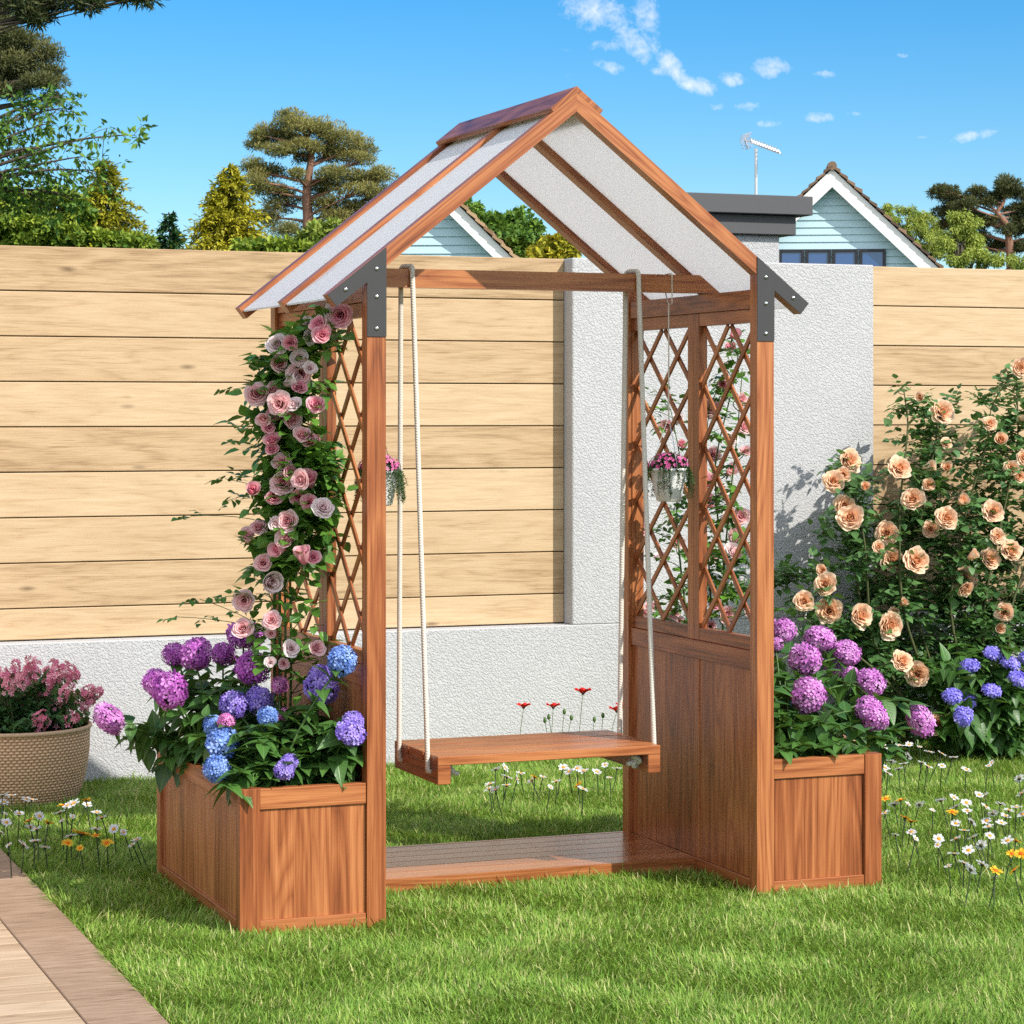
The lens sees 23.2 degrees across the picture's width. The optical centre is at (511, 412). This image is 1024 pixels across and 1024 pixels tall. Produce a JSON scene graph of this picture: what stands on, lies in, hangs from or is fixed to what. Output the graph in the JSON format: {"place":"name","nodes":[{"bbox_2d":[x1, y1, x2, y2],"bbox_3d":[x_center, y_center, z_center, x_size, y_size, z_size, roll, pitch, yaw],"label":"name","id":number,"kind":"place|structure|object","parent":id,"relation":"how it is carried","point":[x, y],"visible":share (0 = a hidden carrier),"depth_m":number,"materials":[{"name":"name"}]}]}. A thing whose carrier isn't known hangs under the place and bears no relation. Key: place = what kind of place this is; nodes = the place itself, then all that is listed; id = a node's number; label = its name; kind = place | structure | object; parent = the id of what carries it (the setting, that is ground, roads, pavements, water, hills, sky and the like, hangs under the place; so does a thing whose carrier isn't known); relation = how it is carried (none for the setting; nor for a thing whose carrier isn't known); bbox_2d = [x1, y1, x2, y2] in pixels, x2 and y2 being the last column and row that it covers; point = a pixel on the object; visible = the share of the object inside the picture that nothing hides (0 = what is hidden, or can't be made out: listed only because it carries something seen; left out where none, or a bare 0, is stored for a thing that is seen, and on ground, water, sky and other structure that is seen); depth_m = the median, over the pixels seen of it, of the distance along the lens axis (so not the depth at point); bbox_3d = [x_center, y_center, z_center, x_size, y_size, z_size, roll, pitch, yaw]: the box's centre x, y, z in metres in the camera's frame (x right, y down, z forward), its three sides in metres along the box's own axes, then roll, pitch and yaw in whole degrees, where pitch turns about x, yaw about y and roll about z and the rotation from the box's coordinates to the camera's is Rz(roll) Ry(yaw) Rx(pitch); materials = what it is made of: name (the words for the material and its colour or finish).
{"place":"outdoors","nodes":[
{"label":"outdoors","id":0,"kind":"place"},
{"bbox_2d":[0,0,1023,269],"label":"sky","id":1,"kind":"structure","parent":0,"point":[905,97],"materials":[{"name":"blue"}]},
{"bbox_2d":[0,735,1023,1023],"bbox_3d":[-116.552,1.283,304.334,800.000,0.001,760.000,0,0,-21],"label":"ground","id":2,"kind":"structure","parent":0,"point":[623,907],"depth_m":6.15,"materials":[{"name":"plant"}]},
{"bbox_2d":[1,818,11,856],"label":"daisy","id":3,"kind":"object","parent":2,"relation":"on","point":[7,822],"visible":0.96,"depth_m":7.17,"materials":[{"name":"white plant"}]},
{"bbox_2d":[14,810,23,841],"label":"daisy","id":4,"kind":"object","parent":2,"relation":"on","point":[17,812],"visible":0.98,"depth_m":7.33,"materials":[{"name":"white plant"}]},
{"bbox_2d":[19,840,28,872],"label":"daisy","id":5,"kind":"object","parent":2,"relation":"on","point":[24,845],"visible":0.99,"depth_m":6.85,"materials":[{"name":"white plant"}]},
{"bbox_2d":[30,839,40,875],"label":"daisy","id":6,"kind":"object","parent":2,"relation":"on","point":[34,840],"visible":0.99,"depth_m":6.83,"materials":[{"name":"white plant"}]},
{"bbox_2d":[0,8,71,109],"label":"overhanging pine","id":7,"kind":"object","parent":2,"relation":"on","point":[24,68],"visible":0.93,"depth_m":29.92,"materials":[{"name":"green plant"}]},
{"bbox_2d":[30,825,41,863],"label":"daisy","id":8,"kind":"object","parent":2,"relation":"on","point":[35,829],"visible":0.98,"depth_m":7.01,"materials":[{"name":"white plant"}]},
{"bbox_2d":[34,811,44,839],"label":"daisy","id":9,"kind":"object","parent":2,"relation":"on","point":[39,815],"visible":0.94,"depth_m":7.32,"materials":[{"name":"white plant"}]},
{"bbox_2d":[0,721,91,810],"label":"wicker pot","id":10,"kind":"object","parent":2,"relation":"on","point":[48,767],"visible":0.85,"depth_m":8.02,"materials":[{"name":"wicker"}]},
{"bbox_2d":[0,655,103,733],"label":"flowering shrub","id":11,"kind":"object","parent":10,"relation":"in","point":[31,703],"visible":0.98,"depth_m":8.15,"materials":[{"name":"pink plant"}]},
{"bbox_2d":[42,819,53,854],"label":"daisy","id":12,"kind":"object","parent":2,"relation":"on","point":[47,822],"visible":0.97,"depth_m":7.16,"materials":[{"name":"orange plant"}]},
{"bbox_2d":[61,838,72,866],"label":"daisy","id":13,"kind":"object","parent":2,"relation":"on","point":[68,842],"visible":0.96,"depth_m":6.94,"materials":[{"name":"orange"}]},
{"bbox_2d":[62,802,71,838],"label":"daisy","id":14,"kind":"object","parent":2,"relation":"on","point":[67,804],"visible":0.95,"depth_m":7.41,"materials":[{"name":"white plant"}]},
{"bbox_2d":[68,798,78,830],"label":"daisy","id":15,"kind":"object","parent":2,"relation":"on","point":[73,803],"visible":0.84,"depth_m":7.56,"materials":[{"name":"white plant"}]},
{"bbox_2d":[0,83,157,234],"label":"spreading tree","id":16,"kind":"object","parent":2,"relation":"on","point":[21,158],"visible":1,"depth_m":26.18,"materials":[{"name":"green plant"}]},
{"bbox_2d":[76,844,84,873],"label":"daisy","id":17,"kind":"object","parent":2,"relation":"on","point":[80,847],"visible":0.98,"depth_m":6.87,"materials":[{"name":"orange plant"}]},
{"bbox_2d":[0,184,161,248],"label":"hedge tree","id":18,"kind":"object","parent":2,"relation":"on","point":[25,228],"visible":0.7,"depth_m":42.71,"materials":[{"name":"green plant"}]},
{"bbox_2d":[71,828,90,860],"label":"daisy","id":19,"kind":"object","parent":2,"relation":"on","point":[81,833],"visible":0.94,"depth_m":7.06,"materials":[{"name":"orange plant"}]},
{"bbox_2d":[0,849,167,1023],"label":"deck","id":20,"kind":"structure","parent":2,"relation":"on","point":[55,968],"depth_m":5.63,"materials":[{"name":"brown wood"}]},
{"bbox_2d":[0,0,169,34],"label":"overhanging pine","id":21,"kind":"object","parent":2,"relation":"on","point":[39,14],"visible":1,"depth_m":21.95,"materials":[{"name":"green plant"}]},
{"bbox_2d":[82,797,91,834],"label":"daisy","id":22,"kind":"object","parent":2,"relation":"on","point":[86,800],"visible":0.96,"depth_m":7.49,"materials":[{"name":"orange"}]},
{"bbox_2d":[91,832,101,869],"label":"daisy","id":23,"kind":"object","parent":2,"relation":"on","point":[95,835],"visible":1,"depth_m":6.91,"materials":[{"name":"orange plant"}]},
{"bbox_2d":[101,838,113,870],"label":"daisy","id":24,"kind":"object","parent":2,"relation":"on","point":[106,842],"visible":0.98,"depth_m":6.88,"materials":[{"name":"orange"}]},
{"bbox_2d":[108,824,118,854],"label":"daisy","id":25,"kind":"object","parent":2,"relation":"on","point":[114,828],"visible":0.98,"depth_m":7.10,"materials":[{"name":"white plant"}]},
{"bbox_2d":[80,157,154,247],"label":"golden cypress","id":26,"kind":"object","parent":2,"relation":"on","point":[116,216],"visible":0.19,"depth_m":45.79,"materials":[{"name":"yellow plant"}]},
{"bbox_2d":[120,829,133,862],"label":"daisy","id":27,"kind":"object","parent":2,"relation":"on","point":[123,832],"visible":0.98,"depth_m":7.02,"materials":[{"name":"white plant"}]},
{"bbox_2d":[130,837,148,870],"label":"daisy","id":28,"kind":"object","parent":2,"relation":"on","point":[137,839],"visible":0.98,"depth_m":6.87,"materials":[{"name":"white plant"}]},
{"bbox_2d":[154,210,187,249],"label":"dark conifer","id":29,"kind":"object","parent":2,"relation":"on","point":[171,228],"visible":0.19,"depth_m":59.88,"materials":[{"name":"green plant"}]},
{"bbox_2d":[170,162,270,250],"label":"golden cypress","id":30,"kind":"object","parent":2,"relation":"on","point":[227,216],"visible":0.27,"depth_m":43.70,"materials":[{"name":"yellow plant"}]},
{"bbox_2d":[229,232,319,252],"bbox_3d":[-3.565,-0.732,38.040,1.470,4.039,0.697,0,0,-5],"label":"hedge","id":31,"kind":"object","parent":2,"relation":"on","point":[272,243],"visible":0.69,"depth_m":37.89,"materials":[{"name":"green plant"}]},
{"bbox_2d":[288,216,341,241],"bbox_3d":[-3.148,-0.936,40.031,1.294,4.445,0.961,0,0,17],"label":"bush","id":32,"kind":"object","parent":2,"relation":"on","point":[314,229],"visible":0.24,"depth_m":39.81,"materials":[{"name":"green plant"}]},
{"bbox_2d":[238,106,398,238],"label":"scots pine","id":33,"kind":"object","parent":2,"relation":"on","point":[293,141],"visible":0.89,"depth_m":51.90,"materials":[{"name":"green plant"}]},
{"bbox_2d":[400,204,519,257],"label":"house","id":34,"kind":"structure","parent":2,"relation":"on","point":[463,230],"depth_m":38.19,"materials":[{"name":"blue wood"}]},
{"bbox_2d":[490,785,503,822],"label":"daisy","id":35,"kind":"object","parent":2,"relation":"on","point":[495,788],"visible":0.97,"depth_m":7.74,"materials":[{"name":"white plant"}]},
{"bbox_2d":[463,197,546,257],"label":"leafy tree","id":36,"kind":"object","parent":2,"relation":"on","point":[516,231],"visible":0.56,"depth_m":47.73,"materials":[{"name":"green plant"}]},
{"bbox_2d":[0,258,1023,782],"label":"garden wall","id":37,"kind":"structure","parent":2,"relation":"on","point":[484,680],"depth_m":9.29,"materials":[{"name":"white paint"}]},
{"bbox_2d":[0,245,563,640],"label":"timber fence","id":38,"kind":"object","parent":37,"relation":"on","point":[119,367],"visible":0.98,"depth_m":8.82,"materials":[{"name":"brown wood"}]},
{"bbox_2d":[873,266,1023,610],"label":"timber fence","id":39,"kind":"object","parent":37,"relation":"on","point":[942,330],"visible":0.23,"depth_m":9.91,"materials":[{"name":"brown wood"}]},
{"bbox_2d":[157,86,881,935],"bbox_3d":[0.008,0.225,6.783,1.774,2.118,0.884,0,0,-21],"label":"garden arbor","id":40,"kind":"object","parent":2,"relation":"on","point":[727,794],"visible":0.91,"depth_m":6.67,"materials":[{"name":"brown wood"}]},
{"bbox_2d":[92,622,283,792],"bbox_3d":[-0.838,0.789,6.608,0.532,0.456,0.461,0,0,-21],"label":"hydrangea bush","id":41,"kind":"object","parent":40,"relation":"on","point":[176,690],"visible":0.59,"depth_m":6.56,"materials":[{"name":"purple plant"}]},
{"bbox_2d":[157,303,357,708],"bbox_3d":[-0.590,0.346,6.492,0.596,1.259,0.361,0,0,37],"label":"climbing rose","id":42,"kind":"object","parent":40,"relation":"on","point":[298,466],"visible":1,"depth_m":6.39,"materials":[{"name":"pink plant"}]},
{"bbox_2d":[180,644,358,808],"bbox_3d":[-0.617,0.782,6.269,0.393,0.416,0.429,0,0,-21],"label":"hydrangea bush","id":43,"kind":"object","parent":40,"relation":"on","point":[230,764],"visible":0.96,"depth_m":6.17,"materials":[{"name":"green plant"}]},
{"bbox_2d":[218,664,367,788],"bbox_3d":[-0.542,0.815,6.320,0.332,0.350,0.527,0,0,-21],"label":"hydrangea bush","id":44,"kind":"object","parent":40,"relation":"on","point":[328,753],"visible":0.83,"depth_m":6.21,"materials":[{"name":"green plant"}]},
{"bbox_2d":[353,448,407,505],"bbox_3d":[-0.349,-0.070,6.591,0.148,0.630,0.143,0,0,-21],"label":"hanging basket","id":45,"kind":"object","parent":40,"relation":"hanging from","point":[394,475],"visible":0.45,"depth_m":6.56,"materials":[{"name":"white plastic"}]},
{"bbox_2d":[395,264,659,784],"bbox_3d":[0.027,0.285,6.744,0.690,1.360,0.351,0,0,-21],"label":"swing","id":46,"kind":"object","parent":40,"relation":"hanging from","point":[434,761],"visible":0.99,"depth_m":6.70,"materials":[{"name":"brown wood"}]},
{"bbox_2d":[642,273,695,501],"bbox_3d":[0.431,-0.070,6.895,0.159,0.630,0.142,0,0,-21],"label":"hanging basket","id":47,"kind":"object","parent":40,"relation":"hanging from","point":[670,476],"visible":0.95,"depth_m":6.87,"materials":[{"name":"silver metal"}]},
{"bbox_2d":[644,328,749,630],"bbox_3d":[0.513,0.370,7.226,0.201,1.213,0.836,0,0,-21],"label":"climbing rose","id":48,"kind":"object","parent":40,"relation":"on","point":[729,591],"visible":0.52,"depth_m":7.02,"materials":[{"name":"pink plant"}]},
{"bbox_2d":[774,617,936,771],"bbox_3d":[0.885,0.790,7.065,0.750,0.420,0.792,0,0,-21],"label":"hydrangea bush","id":49,"kind":"object","parent":40,"relation":"on","point":[803,727],"visible":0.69,"depth_m":6.94,"materials":[{"name":"purple plant"}]},
{"bbox_2d":[517,702,530,765],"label":"poppy","id":50,"kind":"object","parent":2,"relation":"on","point":[523,705],"visible":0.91,"depth_m":8.85,"materials":[{"name":"red plant"}]},
{"bbox_2d":[546,703,559,764],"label":"poppy","id":51,"kind":"object","parent":2,"relation":"on","point":[553,705],"visible":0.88,"depth_m":8.89,"materials":[{"name":"red plant"}]},
{"bbox_2d":[525,232,581,258],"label":"golden shrub tree","id":52,"kind":"object","parent":2,"relation":"on","point":[557,245],"visible":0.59,"depth_m":45.80,"materials":[{"name":"yellow plant"}]},
{"bbox_2d":[557,764,568,798],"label":"daisy","id":53,"kind":"object","parent":2,"relation":"on","point":[562,767],"visible":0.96,"depth_m":8.18,"materials":[{"name":"white plant"}]},
{"bbox_2d":[564,767,572,795],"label":"daisy","id":54,"kind":"object","parent":2,"relation":"on","point":[568,771],"visible":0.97,"depth_m":8.25,"materials":[{"name":"white plant"}]},
{"bbox_2d":[574,687,590,762],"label":"poppy","id":55,"kind":"object","parent":2,"relation":"on","point":[582,690],"visible":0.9,"depth_m":8.93,"materials":[{"name":"red plant"}]},
{"bbox_2d":[592,768,601,795],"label":"daisy","id":56,"kind":"object","parent":2,"relation":"on","point":[597,771],"visible":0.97,"depth_m":8.19,"materials":[{"name":"white plant"}]},
{"bbox_2d":[687,192,812,262],"bbox_3d":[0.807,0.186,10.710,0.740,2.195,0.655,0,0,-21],"label":"flat roofed outbuilding","id":57,"kind":"structure","parent":2,"relation":"on","point":[759,226],"depth_m":10.48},
{"bbox_2d":[740,132,781,194],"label":"tv aerial","id":58,"kind":"object","parent":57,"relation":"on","point":[756,142],"visible":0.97,"depth_m":41.99,"materials":[{"name":"silver metal"}]},
{"bbox_2d":[888,801,898,824],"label":"daisy","id":59,"kind":"object","parent":2,"relation":"on","point":[892,804],"visible":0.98,"depth_m":7.61,"materials":[{"name":"white plant"}]},
{"bbox_2d":[774,358,1023,751],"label":"rose bush","id":60,"kind":"object","parent":2,"relation":"on","point":[962,584],"visible":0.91,"depth_m":9.31,"materials":[{"name":"plant"}]},
{"bbox_2d":[905,835,918,876],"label":"daisy","id":61,"kind":"object","parent":2,"relation":"on","point":[915,838],"visible":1,"depth_m":6.84,"materials":[{"name":"white plant"}]},
{"bbox_2d":[906,828,919,862],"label":"daisy","id":62,"kind":"object","parent":2,"relation":"on","point":[911,831],"visible":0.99,"depth_m":7.05,"materials":[{"name":"white plant"}]},
{"bbox_2d":[880,202,949,260],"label":"tree","id":63,"kind":"object","parent":2,"relation":"on","point":[917,223],"visible":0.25,"depth_m":57.94,"materials":[{"name":"green plant"}]},
{"bbox_2d":[913,801,923,827],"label":"daisy","id":64,"kind":"object","parent":2,"relation":"on","point":[919,804],"visible":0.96,"depth_m":7.62,"materials":[{"name":"white plant"}]},
{"bbox_2d":[933,833,944,872],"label":"daisy","id":65,"kind":"object","parent":2,"relation":"on","point":[938,837],"visible":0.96,"depth_m":6.85,"materials":[{"name":"white plant"}]},
{"bbox_2d":[934,841,946,874],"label":"daisy","id":66,"kind":"object","parent":2,"relation":"on","point":[937,844],"visible":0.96,"depth_m":6.80,"materials":[{"name":"white plant"}]},
{"bbox_2d":[935,797,947,826],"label":"daisy","id":67,"kind":"object","parent":2,"relation":"on","point":[940,799],"visible":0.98,"depth_m":7.60,"materials":[{"name":"white plant"}]},
{"bbox_2d":[946,809,958,839],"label":"daisy","id":68,"kind":"object","parent":2,"relation":"on","point":[951,811],"visible":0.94,"depth_m":7.34,"materials":[{"name":"orange"}]},
{"bbox_2d":[947,852,961,878],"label":"daisy","id":69,"kind":"object","parent":2,"relation":"on","point":[953,853],"visible":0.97,"depth_m":6.77,"materials":[{"name":"white plant"}]},
{"bbox_2d":[951,819,960,850],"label":"daisy","id":70,"kind":"object","parent":2,"relation":"on","point":[955,823],"visible":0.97,"depth_m":7.15,"materials":[{"name":"white plant"}]},
{"bbox_2d":[958,860,969,888],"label":"daisy","id":71,"kind":"object","parent":2,"relation":"on","point":[963,862],"visible":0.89,"depth_m":6.62,"materials":[{"name":"white plant"}]},
{"bbox_2d":[961,799,971,824],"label":"daisy","id":72,"kind":"object","parent":2,"relation":"on","point":[965,802],"visible":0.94,"depth_m":7.61,"materials":[{"name":"white plant"}]},
{"bbox_2d":[911,642,1023,761],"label":"hydrangea bush","id":73,"kind":"object","parent":2,"relation":"on","point":[985,716],"visible":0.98,"depth_m":9.01,"materials":[{"name":"green plant"}]},
{"bbox_2d":[961,845,976,881],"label":"daisy","id":74,"kind":"object","parent":2,"relation":"on","point":[968,850],"visible":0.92,"depth_m":6.68,"materials":[{"name":"white plant"}]},
{"bbox_2d":[963,864,976,911],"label":"daisy","id":75,"kind":"object","parent":2,"relation":"on","point":[971,868],"visible":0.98,"depth_m":6.36,"materials":[{"name":"white plant"}]},
{"bbox_2d":[962,808,977,840],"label":"daisy","id":76,"kind":"object","parent":2,"relation":"on","point":[968,810],"visible":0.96,"depth_m":7.31,"materials":[{"name":"white plant"}]},
{"bbox_2d":[924,172,1023,269],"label":"dark pine","id":77,"kind":"object","parent":2,"relation":"on","point":[1008,225],"visible":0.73,"depth_m":49.98,"materials":[{"name":"green plant"}]},
{"bbox_2d":[933,206,1023,269],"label":"bush","id":78,"kind":"object","parent":2,"relation":"on","point":[961,245],"visible":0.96,"depth_m":40.91,"materials":[{"name":"green plant"}]},
{"bbox_2d":[975,791,983,818],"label":"daisy","id":79,"kind":"object","parent":2,"relation":"on","point":[979,794],"visible":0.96,"depth_m":7.67,"materials":[{"name":"white plant"}]},
{"bbox_2d":[976,859,988,892],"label":"daisy","id":80,"kind":"object","parent":2,"relation":"on","point":[982,863],"visible":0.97,"depth_m":6.57,"materials":[{"name":"white plant"}]},
{"bbox_2d":[975,839,990,875],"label":"daisy","id":81,"kind":"object","parent":2,"relation":"on","point":[981,844],"visible":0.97,"depth_m":6.88,"materials":[{"name":"white plant"}]},
{"bbox_2d":[981,817,991,842],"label":"daisy","id":82,"kind":"object","parent":2,"relation":"on","point":[987,820],"visible":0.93,"depth_m":7.30,"materials":[{"name":"white plant"}]},
{"bbox_2d":[985,831,994,863],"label":"daisy","id":83,"kind":"object","parent":2,"relation":"on","point":[989,835],"visible":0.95,"depth_m":6.90,"materials":[{"name":"white plant"}]},
{"bbox_2d":[988,810,998,844],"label":"daisy","id":84,"kind":"object","parent":2,"relation":"on","point":[993,813],"visible":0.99,"depth_m":7.29,"materials":[{"name":"white plant"}]},
{"bbox_2d":[988,865,1002,909],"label":"daisy","id":85,"kind":"object","parent":2,"relation":"on","point":[994,869],"visible":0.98,"depth_m":6.36,"materials":[{"name":"yellow plant"}]},
{"bbox_2d":[1001,835,1013,868],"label":"daisy","id":86,"kind":"object","parent":2,"relation":"on","point":[1006,840],"visible":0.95,"depth_m":6.90,"materials":[{"name":"white plant"}]},
{"bbox_2d":[1003,808,1013,835],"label":"daisy","id":87,"kind":"object","parent":2,"relation":"on","point":[1008,810],"visible":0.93,"depth_m":7.33,"materials":[{"name":"white plant"}]},
{"bbox_2d":[1004,848,1017,888],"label":"daisy","id":88,"kind":"object","parent":2,"relation":"on","point":[1011,853],"visible":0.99,"depth_m":6.66,"materials":[{"name":"yellow plant"}]},
{"bbox_2d":[1009,865,1022,904],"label":"daisy","id":89,"kind":"object","parent":2,"relation":"on","point":[1014,870],"visible":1,"depth_m":6.40,"materials":[{"name":"orange plant"}]},
{"bbox_2d":[1014,848,1023,889],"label":"daisy","id":90,"kind":"object","parent":2,"relation":"on","point":[1020,852],"visible":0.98,"depth_m":6.68,"materials":[{"name":"yellow plant"}]},
{"bbox_2d":[1014,774,1023,804],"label":"daisy","id":91,"kind":"object","parent":2,"relation":"on","point":[1018,778],"visible":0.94,"depth_m":8.09,"materials":[{"name":"white plant"}]},
{"bbox_2d":[779,161,943,267],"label":"house","id":92,"kind":"structure","parent":0,"point":[849,222],"depth_m":45.17,"materials":[{"name":"wood"}]},
{"bbox_2d":[779,249,803,262],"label":"window","id":93,"kind":"structure","parent":92,"relation":"in","point":[785,255],"depth_m":45.25,"materials":[{"name":"black"}]},
{"bbox_2d":[805,249,830,263],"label":"window","id":94,"kind":"structure","parent":92,"relation":"in","point":[812,256],"depth_m":45.21,"materials":[{"name":"black"}]},
{"bbox_2d":[832,249,857,264],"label":"window","id":95,"kind":"structure","parent":92,"relation":"in","point":[839,256],"depth_m":45.16,"materials":[{"name":"black"}]},
{"bbox_2d":[859,249,885,266],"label":"window","id":96,"kind":"structure","parent":92,"relation":"in","point":[875,257],"depth_m":45.12,"materials":[{"name":"black"}]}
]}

